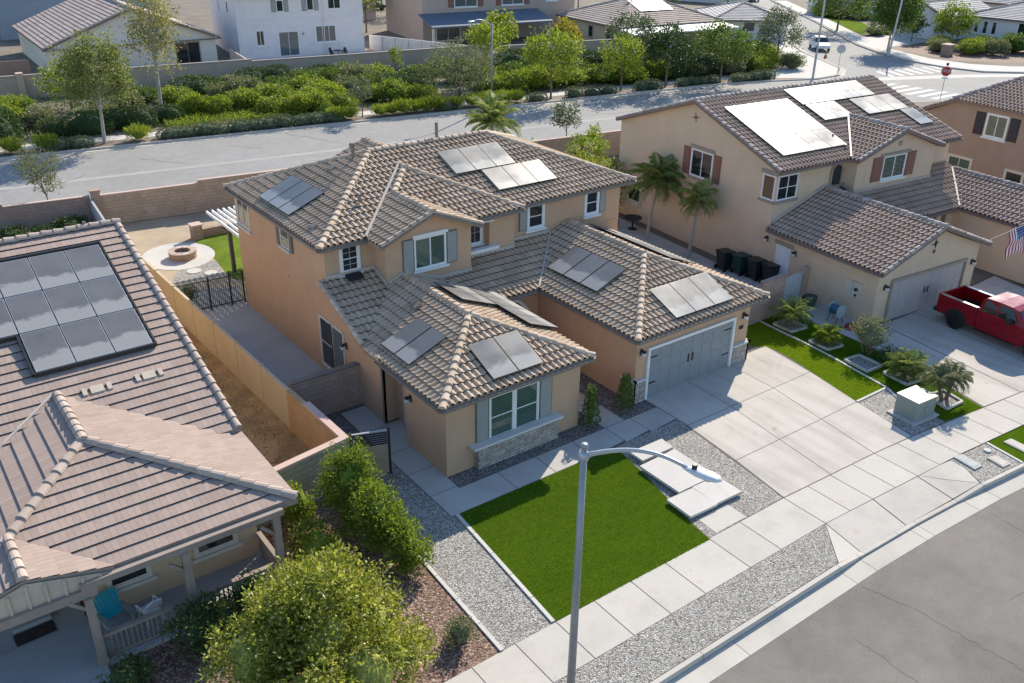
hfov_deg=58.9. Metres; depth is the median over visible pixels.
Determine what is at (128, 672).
shrub
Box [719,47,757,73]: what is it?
clipped shrub
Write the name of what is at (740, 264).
wheelie bin
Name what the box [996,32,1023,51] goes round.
shrub
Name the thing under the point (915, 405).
utility cabinet
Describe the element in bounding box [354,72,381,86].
shrub
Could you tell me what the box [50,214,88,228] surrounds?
shrub
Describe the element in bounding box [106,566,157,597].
window
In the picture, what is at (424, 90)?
shrub
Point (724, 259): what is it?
wheelie bin
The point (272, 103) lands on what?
shrub
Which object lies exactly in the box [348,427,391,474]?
side gate
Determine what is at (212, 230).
seat wall
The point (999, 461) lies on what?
meter lid
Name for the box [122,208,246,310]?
back yard
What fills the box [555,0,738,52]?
hip roof house
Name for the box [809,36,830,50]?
parked car
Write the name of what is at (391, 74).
clipped shrub
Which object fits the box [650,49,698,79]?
clipped shrub
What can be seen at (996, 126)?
window
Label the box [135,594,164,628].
plastic chair
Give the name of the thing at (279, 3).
window
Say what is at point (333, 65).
shrub
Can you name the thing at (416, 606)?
leaf litter
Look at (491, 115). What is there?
queen palm
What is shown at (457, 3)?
window
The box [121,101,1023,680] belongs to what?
house lots
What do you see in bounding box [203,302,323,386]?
side slab
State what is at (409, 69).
shrub
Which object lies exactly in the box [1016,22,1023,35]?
window
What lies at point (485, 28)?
street tree
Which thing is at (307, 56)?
patio
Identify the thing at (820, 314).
neighbour path
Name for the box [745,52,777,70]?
shrub
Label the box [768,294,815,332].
pygmy palm
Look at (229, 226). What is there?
pergola
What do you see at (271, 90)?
shrub
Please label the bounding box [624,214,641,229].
patio table
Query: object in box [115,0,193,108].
street tree
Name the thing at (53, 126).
clipped shrub
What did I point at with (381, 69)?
shrub
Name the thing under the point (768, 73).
clipped shrub
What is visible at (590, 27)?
window
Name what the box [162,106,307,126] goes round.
ground cover
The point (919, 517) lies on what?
apron bed
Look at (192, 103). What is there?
shrub
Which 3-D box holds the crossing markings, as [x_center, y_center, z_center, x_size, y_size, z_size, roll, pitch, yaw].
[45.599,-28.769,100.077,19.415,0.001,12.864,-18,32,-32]
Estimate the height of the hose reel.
0.953 m
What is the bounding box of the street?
[703,488,1023,682]
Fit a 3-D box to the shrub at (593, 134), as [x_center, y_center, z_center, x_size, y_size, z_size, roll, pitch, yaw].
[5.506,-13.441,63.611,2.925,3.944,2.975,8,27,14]
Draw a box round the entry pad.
[698,504,745,532]
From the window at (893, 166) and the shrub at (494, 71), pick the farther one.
the shrub at (494, 71)
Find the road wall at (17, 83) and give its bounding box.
[0,39,629,98]
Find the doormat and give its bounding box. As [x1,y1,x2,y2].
[12,613,56,646]
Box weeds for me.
[186,329,301,465]
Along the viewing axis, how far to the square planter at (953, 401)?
36.46 m
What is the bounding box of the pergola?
[206,206,238,272]
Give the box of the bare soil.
[181,324,310,466]
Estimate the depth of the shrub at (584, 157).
56.55 m
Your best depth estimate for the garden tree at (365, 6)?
124.62 m
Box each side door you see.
[403,386,405,423]
[774,244,790,274]
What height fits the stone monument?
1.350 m
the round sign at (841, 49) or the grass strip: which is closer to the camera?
the grass strip
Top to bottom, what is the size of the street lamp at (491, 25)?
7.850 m
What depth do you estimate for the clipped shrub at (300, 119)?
77.12 m
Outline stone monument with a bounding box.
[940,43,955,55]
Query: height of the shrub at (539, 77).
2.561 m
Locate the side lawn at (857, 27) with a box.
[820,15,868,33]
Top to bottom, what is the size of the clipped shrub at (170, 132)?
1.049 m
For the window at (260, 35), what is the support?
in the white house at (255, 29)
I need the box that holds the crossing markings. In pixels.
[877,66,957,98]
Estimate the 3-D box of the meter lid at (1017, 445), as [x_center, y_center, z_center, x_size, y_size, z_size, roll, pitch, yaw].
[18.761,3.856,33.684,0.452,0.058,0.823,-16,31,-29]
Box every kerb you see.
[0,40,845,160]
[650,463,1023,682]
[771,0,1023,73]
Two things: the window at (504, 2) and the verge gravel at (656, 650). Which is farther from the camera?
the window at (504, 2)
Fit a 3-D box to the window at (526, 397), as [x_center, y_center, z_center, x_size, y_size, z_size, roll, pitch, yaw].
[0.521,2.275,32.485,1.100,1.780,0.065,-18,32,-32]
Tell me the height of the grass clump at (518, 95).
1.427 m
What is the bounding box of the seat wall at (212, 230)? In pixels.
[202,221,237,236]
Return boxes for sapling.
[11,143,64,199]
[548,97,582,135]
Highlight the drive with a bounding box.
[863,35,928,46]
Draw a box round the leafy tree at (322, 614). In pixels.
[195,536,440,682]
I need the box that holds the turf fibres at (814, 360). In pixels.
[746,323,883,399]
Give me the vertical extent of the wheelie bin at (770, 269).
1.118 m
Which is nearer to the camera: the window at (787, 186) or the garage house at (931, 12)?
the window at (787, 186)
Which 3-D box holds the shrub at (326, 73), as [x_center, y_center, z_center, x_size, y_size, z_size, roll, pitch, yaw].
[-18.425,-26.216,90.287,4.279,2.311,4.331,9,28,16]
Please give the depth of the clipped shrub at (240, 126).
74.86 m
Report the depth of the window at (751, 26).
124.24 m
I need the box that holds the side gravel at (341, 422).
[326,412,370,447]
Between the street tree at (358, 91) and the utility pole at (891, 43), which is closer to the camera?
the street tree at (358, 91)
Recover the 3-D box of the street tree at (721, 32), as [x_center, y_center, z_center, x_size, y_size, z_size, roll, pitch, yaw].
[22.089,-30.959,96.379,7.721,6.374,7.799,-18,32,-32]
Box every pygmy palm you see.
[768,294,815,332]
[812,323,843,347]
[883,346,929,382]
[915,357,973,399]
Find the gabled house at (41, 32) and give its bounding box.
[12,0,221,71]
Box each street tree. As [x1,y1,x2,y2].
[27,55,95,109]
[45,25,137,143]
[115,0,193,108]
[345,75,376,116]
[386,44,403,71]
[463,16,510,66]
[519,25,587,98]
[596,32,646,90]
[604,9,669,58]
[642,21,703,86]
[693,18,763,78]
[750,2,809,52]
[806,0,872,29]
[861,0,929,49]
[931,0,981,40]
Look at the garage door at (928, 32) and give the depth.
127.53 m
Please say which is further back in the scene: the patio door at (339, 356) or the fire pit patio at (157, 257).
the fire pit patio at (157, 257)
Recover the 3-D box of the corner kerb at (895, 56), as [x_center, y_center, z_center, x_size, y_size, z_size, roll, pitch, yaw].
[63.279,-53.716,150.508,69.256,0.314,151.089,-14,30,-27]
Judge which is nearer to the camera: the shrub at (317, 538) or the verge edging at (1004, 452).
the shrub at (317, 538)
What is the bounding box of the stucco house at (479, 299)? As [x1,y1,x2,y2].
[222,122,769,476]
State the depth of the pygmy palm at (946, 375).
36.12 m
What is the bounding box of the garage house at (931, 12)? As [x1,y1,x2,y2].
[895,0,990,39]
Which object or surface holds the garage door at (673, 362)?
in the stucco house at (479, 299)
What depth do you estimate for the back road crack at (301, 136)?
73.45 m
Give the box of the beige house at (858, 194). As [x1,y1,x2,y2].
[616,75,1023,323]
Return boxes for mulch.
[79,497,499,682]
[891,40,1023,62]
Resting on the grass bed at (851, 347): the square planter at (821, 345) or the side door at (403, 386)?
the square planter at (821, 345)
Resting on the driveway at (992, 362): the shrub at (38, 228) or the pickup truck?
the pickup truck
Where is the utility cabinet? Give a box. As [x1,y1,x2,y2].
[887,385,938,425]
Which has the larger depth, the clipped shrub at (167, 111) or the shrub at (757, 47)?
the shrub at (757, 47)
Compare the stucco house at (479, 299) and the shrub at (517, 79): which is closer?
the stucco house at (479, 299)
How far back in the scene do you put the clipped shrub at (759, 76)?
98.34 m
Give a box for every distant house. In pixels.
[0,0,160,39]
[362,0,375,20]
[677,0,749,3]
[979,0,1023,7]
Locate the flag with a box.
[980,224,1023,258]
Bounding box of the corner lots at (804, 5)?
[773,0,1023,71]
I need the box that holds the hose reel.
[826,301,845,323]
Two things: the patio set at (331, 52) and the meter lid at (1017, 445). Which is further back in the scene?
the patio set at (331, 52)
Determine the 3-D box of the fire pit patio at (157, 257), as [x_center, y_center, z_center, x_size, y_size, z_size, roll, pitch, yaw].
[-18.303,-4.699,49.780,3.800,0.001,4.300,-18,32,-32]
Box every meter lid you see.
[953,454,982,469]
[987,455,1010,467]
[1003,439,1023,452]
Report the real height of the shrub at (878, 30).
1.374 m
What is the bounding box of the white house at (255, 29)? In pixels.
[209,0,364,58]
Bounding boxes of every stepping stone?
[186,268,201,273]
[204,270,217,274]
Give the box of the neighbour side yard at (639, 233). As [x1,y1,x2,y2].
[617,217,760,285]
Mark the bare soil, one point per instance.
(281, 427)
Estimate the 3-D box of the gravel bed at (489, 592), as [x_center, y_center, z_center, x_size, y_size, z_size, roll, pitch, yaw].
[-3.423,5.486,29.856,2.170,0.001,13.780,-18,32,-32]
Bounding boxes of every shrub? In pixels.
[0,96,29,125]
[0,105,24,142]
[0,224,27,238]
[1,93,39,109]
[17,104,56,128]
[25,223,56,232]
[33,116,72,136]
[42,136,72,151]
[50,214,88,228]
[58,109,116,136]
[65,135,96,148]
[76,102,121,116]
[93,650,157,682]
[97,107,132,129]
[105,90,145,107]
[119,104,158,126]
[128,85,157,101]
[150,103,185,122]
[154,84,196,104]
[155,126,185,139]
[159,587,246,658]
[163,74,221,97]
[172,90,208,113]
[178,125,201,137]
[179,284,197,300]
[184,75,222,83]
[194,121,218,135]
[199,94,233,113]
[202,80,231,98]
[210,122,234,134]
[219,72,246,83]
[222,87,266,108]
[223,569,265,621]
[224,72,262,94]
[227,118,251,132]
[231,67,271,82]
[244,118,266,130]
[251,80,297,98]
[253,93,291,112]
[257,115,282,129]
[260,64,290,79]
[262,75,297,90]
[273,113,294,127]
[281,480,317,528]
[282,67,314,79]
[283,90,314,112]
[285,515,347,564]
[288,72,326,90]
[291,113,312,125]
[295,80,348,95]
[299,87,333,110]
[305,111,329,124]
[306,66,342,80]
[309,63,333,71]
[312,434,385,535]
[314,99,331,111]
[321,111,345,122]
[324,61,354,69]
[331,91,359,108]
[333,73,364,95]
[336,60,379,77]
[337,471,407,556]
[350,82,386,100]
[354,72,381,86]
[362,61,389,71]
[365,64,397,79]
[375,72,410,85]
[375,77,415,101]
[382,506,435,579]
[397,62,436,76]
[401,73,437,90]
[406,82,438,99]
[422,56,459,69]
[430,58,474,82]
[435,98,458,110]
[441,613,479,649]
[457,58,487,69]
[472,65,502,85]
[474,73,505,91]
[493,48,532,68]
[497,60,525,75]
[500,68,535,92]
[518,64,554,88]
[525,91,547,101]
[536,63,576,85]
[555,64,590,83]
[559,55,592,69]
[564,85,582,97]
[565,133,608,162]
[565,136,602,165]
[569,123,609,165]
[571,49,602,63]
[573,150,593,161]
[578,384,601,427]
[580,61,627,82]
[581,86,600,95]
[586,50,622,65]
[598,84,617,93]
[598,156,626,209]
[605,58,648,81]
[612,60,653,82]
[612,372,635,412]
[633,79,650,90]
[639,48,668,61]
[643,59,675,78]
[643,78,662,89]
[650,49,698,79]
[674,77,692,86]
[684,46,732,75]
[686,60,709,76]
[686,76,702,84]
[695,76,713,83]
[705,74,720,83]
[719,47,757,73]
[719,56,746,73]
[726,41,761,54]
[728,72,748,81]
[739,72,756,80]
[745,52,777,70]
[749,70,766,80]
[752,40,780,53]
[754,48,782,68]
[759,68,775,78]
[777,51,807,68]
[808,4,830,14]
[826,6,855,16]
[846,9,870,19]
[846,310,893,355]
[861,27,885,35]
[874,343,900,363]
[925,34,956,45]
[929,36,951,50]
[954,37,987,53]
[958,36,985,49]
[974,34,997,42]
[982,36,1011,54]
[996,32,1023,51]
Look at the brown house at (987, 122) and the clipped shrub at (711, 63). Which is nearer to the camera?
the brown house at (987, 122)
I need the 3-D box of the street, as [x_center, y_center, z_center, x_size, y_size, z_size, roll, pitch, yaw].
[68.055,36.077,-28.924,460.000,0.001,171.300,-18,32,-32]
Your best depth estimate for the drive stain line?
38.90 m
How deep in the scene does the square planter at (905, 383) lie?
38.04 m
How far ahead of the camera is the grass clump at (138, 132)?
71.46 m
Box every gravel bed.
[338,412,551,649]
[448,412,602,486]
[579,372,655,419]
[616,420,781,537]
[859,389,943,434]
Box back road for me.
[0,0,1021,204]
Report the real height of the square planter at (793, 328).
0.120 m
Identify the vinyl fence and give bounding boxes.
[0,60,30,75]
[229,49,245,59]
[369,35,463,50]
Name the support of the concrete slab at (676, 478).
on the gravel bed at (756, 495)
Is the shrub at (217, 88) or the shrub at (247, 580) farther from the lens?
the shrub at (217, 88)
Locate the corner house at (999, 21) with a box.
[964,1,1023,38]
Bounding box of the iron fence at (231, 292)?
[173,270,245,309]
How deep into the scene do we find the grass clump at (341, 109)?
78.58 m
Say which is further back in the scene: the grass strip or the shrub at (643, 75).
the shrub at (643, 75)
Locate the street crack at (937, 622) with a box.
[857,513,1023,682]
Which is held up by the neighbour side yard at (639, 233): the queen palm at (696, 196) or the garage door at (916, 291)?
the queen palm at (696, 196)
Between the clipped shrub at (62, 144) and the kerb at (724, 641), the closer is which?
the kerb at (724, 641)
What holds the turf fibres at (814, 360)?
on the grass strip
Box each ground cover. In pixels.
[11,45,803,141]
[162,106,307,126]
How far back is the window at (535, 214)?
40.94 m
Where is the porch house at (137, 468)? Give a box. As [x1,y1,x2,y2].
[0,218,298,682]
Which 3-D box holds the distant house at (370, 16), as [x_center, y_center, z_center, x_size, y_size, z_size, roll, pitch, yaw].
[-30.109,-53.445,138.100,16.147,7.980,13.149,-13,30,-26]
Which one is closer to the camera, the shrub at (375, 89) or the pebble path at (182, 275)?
the pebble path at (182, 275)
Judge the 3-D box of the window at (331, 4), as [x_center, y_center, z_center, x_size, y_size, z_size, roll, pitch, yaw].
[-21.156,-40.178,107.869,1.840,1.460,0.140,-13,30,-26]
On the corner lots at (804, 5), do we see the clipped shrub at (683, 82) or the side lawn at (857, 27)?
the side lawn at (857, 27)
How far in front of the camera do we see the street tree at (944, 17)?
121.58 m
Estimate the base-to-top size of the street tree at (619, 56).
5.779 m
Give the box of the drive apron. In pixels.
[826,460,978,562]
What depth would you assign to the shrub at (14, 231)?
50.37 m
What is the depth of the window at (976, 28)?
127.62 m
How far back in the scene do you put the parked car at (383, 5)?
149.53 m
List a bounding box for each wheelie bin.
[714,248,735,271]
[729,252,751,275]
[744,256,767,280]
[759,261,780,281]
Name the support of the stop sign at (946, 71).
on the back road
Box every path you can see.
[172,261,242,309]
[341,392,675,515]
[797,302,905,351]
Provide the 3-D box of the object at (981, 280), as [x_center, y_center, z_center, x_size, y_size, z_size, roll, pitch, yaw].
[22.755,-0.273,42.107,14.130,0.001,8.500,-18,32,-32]
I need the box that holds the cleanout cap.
[983,448,990,452]
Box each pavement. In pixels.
[0,40,837,151]
[444,392,1023,682]
[777,1,1023,71]
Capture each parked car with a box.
[375,1,385,9]
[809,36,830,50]
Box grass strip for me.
[746,322,882,400]
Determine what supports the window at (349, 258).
in the stucco house at (479, 299)
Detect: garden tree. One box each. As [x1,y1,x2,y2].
[362,0,382,32]
[480,8,518,41]
[549,16,583,42]
[906,13,928,41]
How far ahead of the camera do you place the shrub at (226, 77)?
89.34 m
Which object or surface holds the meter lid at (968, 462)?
on the verge gravel at (988, 469)
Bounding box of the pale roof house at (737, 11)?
[695,1,792,39]
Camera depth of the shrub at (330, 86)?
84.26 m
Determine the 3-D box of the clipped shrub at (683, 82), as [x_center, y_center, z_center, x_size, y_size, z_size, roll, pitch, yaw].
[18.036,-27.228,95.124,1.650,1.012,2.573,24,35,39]
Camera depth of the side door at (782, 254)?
46.56 m
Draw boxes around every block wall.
[287,361,361,414]
[748,273,787,325]
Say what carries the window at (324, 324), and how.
in the stucco house at (479, 299)
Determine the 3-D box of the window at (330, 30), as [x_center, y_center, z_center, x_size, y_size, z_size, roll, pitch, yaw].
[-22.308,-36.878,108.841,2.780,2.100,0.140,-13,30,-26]
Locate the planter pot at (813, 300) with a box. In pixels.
[803,293,817,306]
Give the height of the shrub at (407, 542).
1.856 m
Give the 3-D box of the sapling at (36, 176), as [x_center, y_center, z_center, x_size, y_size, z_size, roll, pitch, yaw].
[-27.862,-9.495,53.950,3.034,4.654,3.265,-18,32,-32]
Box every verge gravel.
[555,524,837,682]
[951,444,1019,482]
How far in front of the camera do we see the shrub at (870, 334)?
39.54 m
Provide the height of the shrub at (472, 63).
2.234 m
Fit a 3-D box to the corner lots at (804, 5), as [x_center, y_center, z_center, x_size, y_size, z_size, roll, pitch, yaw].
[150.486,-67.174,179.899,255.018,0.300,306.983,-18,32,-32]
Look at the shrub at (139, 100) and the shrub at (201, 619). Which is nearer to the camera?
the shrub at (201, 619)
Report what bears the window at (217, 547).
in the porch house at (137, 468)
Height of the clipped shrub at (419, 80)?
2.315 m
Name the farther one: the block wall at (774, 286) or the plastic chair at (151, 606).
the block wall at (774, 286)
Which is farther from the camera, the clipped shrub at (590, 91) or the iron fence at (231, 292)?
the clipped shrub at (590, 91)
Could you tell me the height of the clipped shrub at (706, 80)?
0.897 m
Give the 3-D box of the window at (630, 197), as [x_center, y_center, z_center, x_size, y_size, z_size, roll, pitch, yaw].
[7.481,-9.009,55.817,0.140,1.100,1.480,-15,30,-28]
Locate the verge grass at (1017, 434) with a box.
[989,426,1023,461]
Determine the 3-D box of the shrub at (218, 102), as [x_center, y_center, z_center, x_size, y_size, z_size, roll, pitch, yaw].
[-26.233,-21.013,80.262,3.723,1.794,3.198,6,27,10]
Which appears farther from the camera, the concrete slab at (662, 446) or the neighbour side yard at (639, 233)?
the neighbour side yard at (639, 233)
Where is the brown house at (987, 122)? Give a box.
[920,76,1023,183]
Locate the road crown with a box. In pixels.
[0,117,615,189]
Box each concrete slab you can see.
[630,439,672,462]
[640,449,706,493]
[667,480,741,518]
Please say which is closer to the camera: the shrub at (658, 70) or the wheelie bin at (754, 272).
the wheelie bin at (754, 272)
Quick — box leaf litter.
[281,502,494,682]
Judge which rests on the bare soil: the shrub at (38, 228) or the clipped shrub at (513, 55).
the shrub at (38, 228)
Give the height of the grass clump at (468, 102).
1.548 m
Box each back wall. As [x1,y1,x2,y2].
[0,195,93,233]
[88,130,620,222]
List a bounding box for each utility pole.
[812,0,825,77]
[887,0,902,56]
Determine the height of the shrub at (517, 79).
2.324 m
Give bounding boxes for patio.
[142,243,214,269]
[253,51,371,59]
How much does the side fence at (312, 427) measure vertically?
1.832 m
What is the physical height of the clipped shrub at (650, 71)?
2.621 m
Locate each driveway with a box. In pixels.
[646,346,910,496]
[884,276,1023,405]
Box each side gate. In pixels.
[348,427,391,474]
[782,265,810,306]
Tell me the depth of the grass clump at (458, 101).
83.53 m
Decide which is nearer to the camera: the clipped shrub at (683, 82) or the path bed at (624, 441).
the path bed at (624, 441)
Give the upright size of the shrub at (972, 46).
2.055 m
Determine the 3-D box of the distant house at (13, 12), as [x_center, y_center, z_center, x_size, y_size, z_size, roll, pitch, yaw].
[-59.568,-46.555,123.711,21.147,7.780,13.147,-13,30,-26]
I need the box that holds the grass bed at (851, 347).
[761,311,982,420]
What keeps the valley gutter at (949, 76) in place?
on the back road
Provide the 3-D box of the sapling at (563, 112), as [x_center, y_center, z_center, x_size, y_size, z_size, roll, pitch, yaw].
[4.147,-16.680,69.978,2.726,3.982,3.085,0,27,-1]
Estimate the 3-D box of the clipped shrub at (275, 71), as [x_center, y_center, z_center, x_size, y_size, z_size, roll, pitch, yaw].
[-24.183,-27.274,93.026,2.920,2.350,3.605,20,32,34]
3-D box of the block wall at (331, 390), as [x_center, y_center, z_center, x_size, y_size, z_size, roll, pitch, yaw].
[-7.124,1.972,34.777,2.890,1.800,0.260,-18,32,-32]
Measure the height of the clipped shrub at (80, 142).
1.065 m
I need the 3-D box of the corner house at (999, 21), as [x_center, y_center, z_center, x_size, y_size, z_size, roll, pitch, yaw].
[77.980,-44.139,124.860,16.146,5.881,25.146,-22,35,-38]
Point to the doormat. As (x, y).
(34, 633)
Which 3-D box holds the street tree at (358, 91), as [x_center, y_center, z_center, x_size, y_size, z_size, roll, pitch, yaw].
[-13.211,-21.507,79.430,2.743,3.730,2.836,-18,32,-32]
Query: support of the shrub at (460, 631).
on the house lots at (977, 275)
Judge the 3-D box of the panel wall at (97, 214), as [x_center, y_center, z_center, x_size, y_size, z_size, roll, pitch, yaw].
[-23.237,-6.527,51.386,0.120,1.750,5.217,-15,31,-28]
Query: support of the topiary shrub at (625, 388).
on the gravel bed at (606, 397)
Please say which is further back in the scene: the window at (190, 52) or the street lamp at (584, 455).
the window at (190, 52)
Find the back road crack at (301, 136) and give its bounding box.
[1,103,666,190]
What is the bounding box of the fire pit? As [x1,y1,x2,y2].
[168,245,196,261]
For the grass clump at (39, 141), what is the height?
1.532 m
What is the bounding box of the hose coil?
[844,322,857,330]
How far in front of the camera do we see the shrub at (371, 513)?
26.98 m
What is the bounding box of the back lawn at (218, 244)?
[195,231,244,280]
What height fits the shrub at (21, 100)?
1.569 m
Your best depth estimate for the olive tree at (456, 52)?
86.25 m
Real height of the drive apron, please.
0.103 m
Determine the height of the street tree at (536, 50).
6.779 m
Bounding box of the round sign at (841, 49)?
[837,40,845,73]
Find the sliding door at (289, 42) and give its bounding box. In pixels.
[278,30,300,56]
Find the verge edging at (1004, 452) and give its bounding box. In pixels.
[986,442,1022,462]
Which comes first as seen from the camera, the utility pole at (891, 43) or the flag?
the flag
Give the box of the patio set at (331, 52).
[329,47,346,54]
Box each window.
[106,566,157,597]
[174,41,201,63]
[192,533,242,563]
[235,199,252,234]
[255,30,266,47]
[275,0,284,12]
[278,228,291,254]
[306,0,314,11]
[315,24,337,43]
[318,313,334,368]
[327,0,341,9]
[339,245,363,278]
[412,228,449,274]
[436,27,460,41]
[454,0,476,8]
[471,226,484,247]
[489,390,514,437]
[495,24,517,36]
[501,0,524,5]
[514,381,539,427]
[525,204,546,233]
[582,192,600,219]
[587,24,592,37]
[625,185,641,206]
[689,148,713,180]
[742,22,755,32]
[760,173,776,201]
[775,172,799,201]
[828,164,843,186]
[878,153,907,182]
[946,153,972,169]
[971,19,980,34]
[980,20,988,34]
[980,112,1009,142]
[989,21,997,36]
[1002,168,1023,183]
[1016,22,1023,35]
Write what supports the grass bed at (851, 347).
on the house lots at (977, 275)
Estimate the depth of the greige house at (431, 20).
120.46 m
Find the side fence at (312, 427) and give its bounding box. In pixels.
[140,254,349,529]
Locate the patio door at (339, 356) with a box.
[330,323,345,366]
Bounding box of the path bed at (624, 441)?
[338,394,676,516]
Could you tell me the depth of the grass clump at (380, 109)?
80.30 m
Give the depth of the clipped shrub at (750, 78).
97.95 m
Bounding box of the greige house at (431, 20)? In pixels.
[385,0,574,41]
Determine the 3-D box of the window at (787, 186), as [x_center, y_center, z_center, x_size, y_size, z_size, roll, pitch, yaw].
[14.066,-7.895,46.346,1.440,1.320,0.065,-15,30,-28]
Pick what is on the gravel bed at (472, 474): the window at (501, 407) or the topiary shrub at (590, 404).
the topiary shrub at (590, 404)
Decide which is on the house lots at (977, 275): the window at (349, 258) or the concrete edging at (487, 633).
the concrete edging at (487, 633)
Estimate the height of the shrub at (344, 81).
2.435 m
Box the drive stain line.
[765,355,784,379]
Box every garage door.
[644,316,736,399]
[883,258,967,321]
[900,21,935,39]
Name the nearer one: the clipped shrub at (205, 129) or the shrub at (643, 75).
the clipped shrub at (205, 129)
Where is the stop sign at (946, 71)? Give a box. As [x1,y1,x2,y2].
[940,63,951,98]
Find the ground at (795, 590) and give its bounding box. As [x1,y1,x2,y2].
[649,445,1023,682]
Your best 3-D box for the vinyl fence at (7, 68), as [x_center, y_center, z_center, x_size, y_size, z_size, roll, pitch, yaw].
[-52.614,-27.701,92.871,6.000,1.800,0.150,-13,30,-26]
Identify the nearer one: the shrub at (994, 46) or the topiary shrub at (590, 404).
the topiary shrub at (590, 404)
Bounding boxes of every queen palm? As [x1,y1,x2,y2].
[464,90,521,137]
[626,152,686,238]
[677,177,718,257]
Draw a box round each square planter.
[773,320,807,332]
[808,337,843,350]
[844,354,882,372]
[883,369,921,385]
[932,389,962,409]
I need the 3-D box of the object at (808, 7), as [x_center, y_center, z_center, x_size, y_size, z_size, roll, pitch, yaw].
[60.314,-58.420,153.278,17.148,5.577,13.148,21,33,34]
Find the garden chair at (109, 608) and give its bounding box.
[93,588,136,641]
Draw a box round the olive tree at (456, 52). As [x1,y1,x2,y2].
[415,35,500,94]
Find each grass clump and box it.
[0,135,29,154]
[29,131,58,149]
[123,120,153,141]
[325,104,349,120]
[341,105,361,119]
[369,103,388,114]
[383,101,400,114]
[390,97,414,113]
[406,97,424,112]
[415,94,439,110]
[426,93,449,110]
[447,95,465,107]
[462,91,482,106]
[477,89,496,102]
[495,88,514,102]
[507,88,525,100]
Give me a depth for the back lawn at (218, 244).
50.62 m
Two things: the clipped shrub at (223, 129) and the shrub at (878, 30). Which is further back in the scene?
the shrub at (878, 30)
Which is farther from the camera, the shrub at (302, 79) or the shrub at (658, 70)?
the shrub at (658, 70)
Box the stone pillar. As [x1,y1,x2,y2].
[187,221,203,240]
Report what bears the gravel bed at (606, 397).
on the house lots at (977, 275)
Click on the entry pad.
(722, 518)
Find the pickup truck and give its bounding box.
[933,285,1023,353]
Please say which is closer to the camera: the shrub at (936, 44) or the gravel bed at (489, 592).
the gravel bed at (489, 592)
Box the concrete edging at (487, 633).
[418,321,896,651]
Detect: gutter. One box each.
[668,470,1023,682]
[833,74,1023,80]
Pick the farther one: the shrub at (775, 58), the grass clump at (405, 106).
the shrub at (775, 58)
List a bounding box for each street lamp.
[468,19,493,90]
[567,442,722,682]
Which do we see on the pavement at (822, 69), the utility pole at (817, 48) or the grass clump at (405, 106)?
the utility pole at (817, 48)
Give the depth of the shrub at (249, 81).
84.44 m
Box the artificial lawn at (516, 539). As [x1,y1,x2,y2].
[460,453,709,620]
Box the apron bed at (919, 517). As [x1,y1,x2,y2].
[825,460,987,566]
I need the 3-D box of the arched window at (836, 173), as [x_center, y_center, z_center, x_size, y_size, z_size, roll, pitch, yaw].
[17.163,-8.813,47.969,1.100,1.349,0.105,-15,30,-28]
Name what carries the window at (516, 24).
in the greige house at (431, 20)
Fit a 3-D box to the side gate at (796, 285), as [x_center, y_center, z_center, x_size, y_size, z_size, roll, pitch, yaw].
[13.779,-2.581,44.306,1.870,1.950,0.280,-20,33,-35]
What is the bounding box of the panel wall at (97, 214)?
[90,199,104,221]
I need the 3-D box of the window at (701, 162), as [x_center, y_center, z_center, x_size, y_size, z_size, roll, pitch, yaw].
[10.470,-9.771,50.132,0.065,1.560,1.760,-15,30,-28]
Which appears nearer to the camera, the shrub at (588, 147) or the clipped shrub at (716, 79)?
the shrub at (588, 147)
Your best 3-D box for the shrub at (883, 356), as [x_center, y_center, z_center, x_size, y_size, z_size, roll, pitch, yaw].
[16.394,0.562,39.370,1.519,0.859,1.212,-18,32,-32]

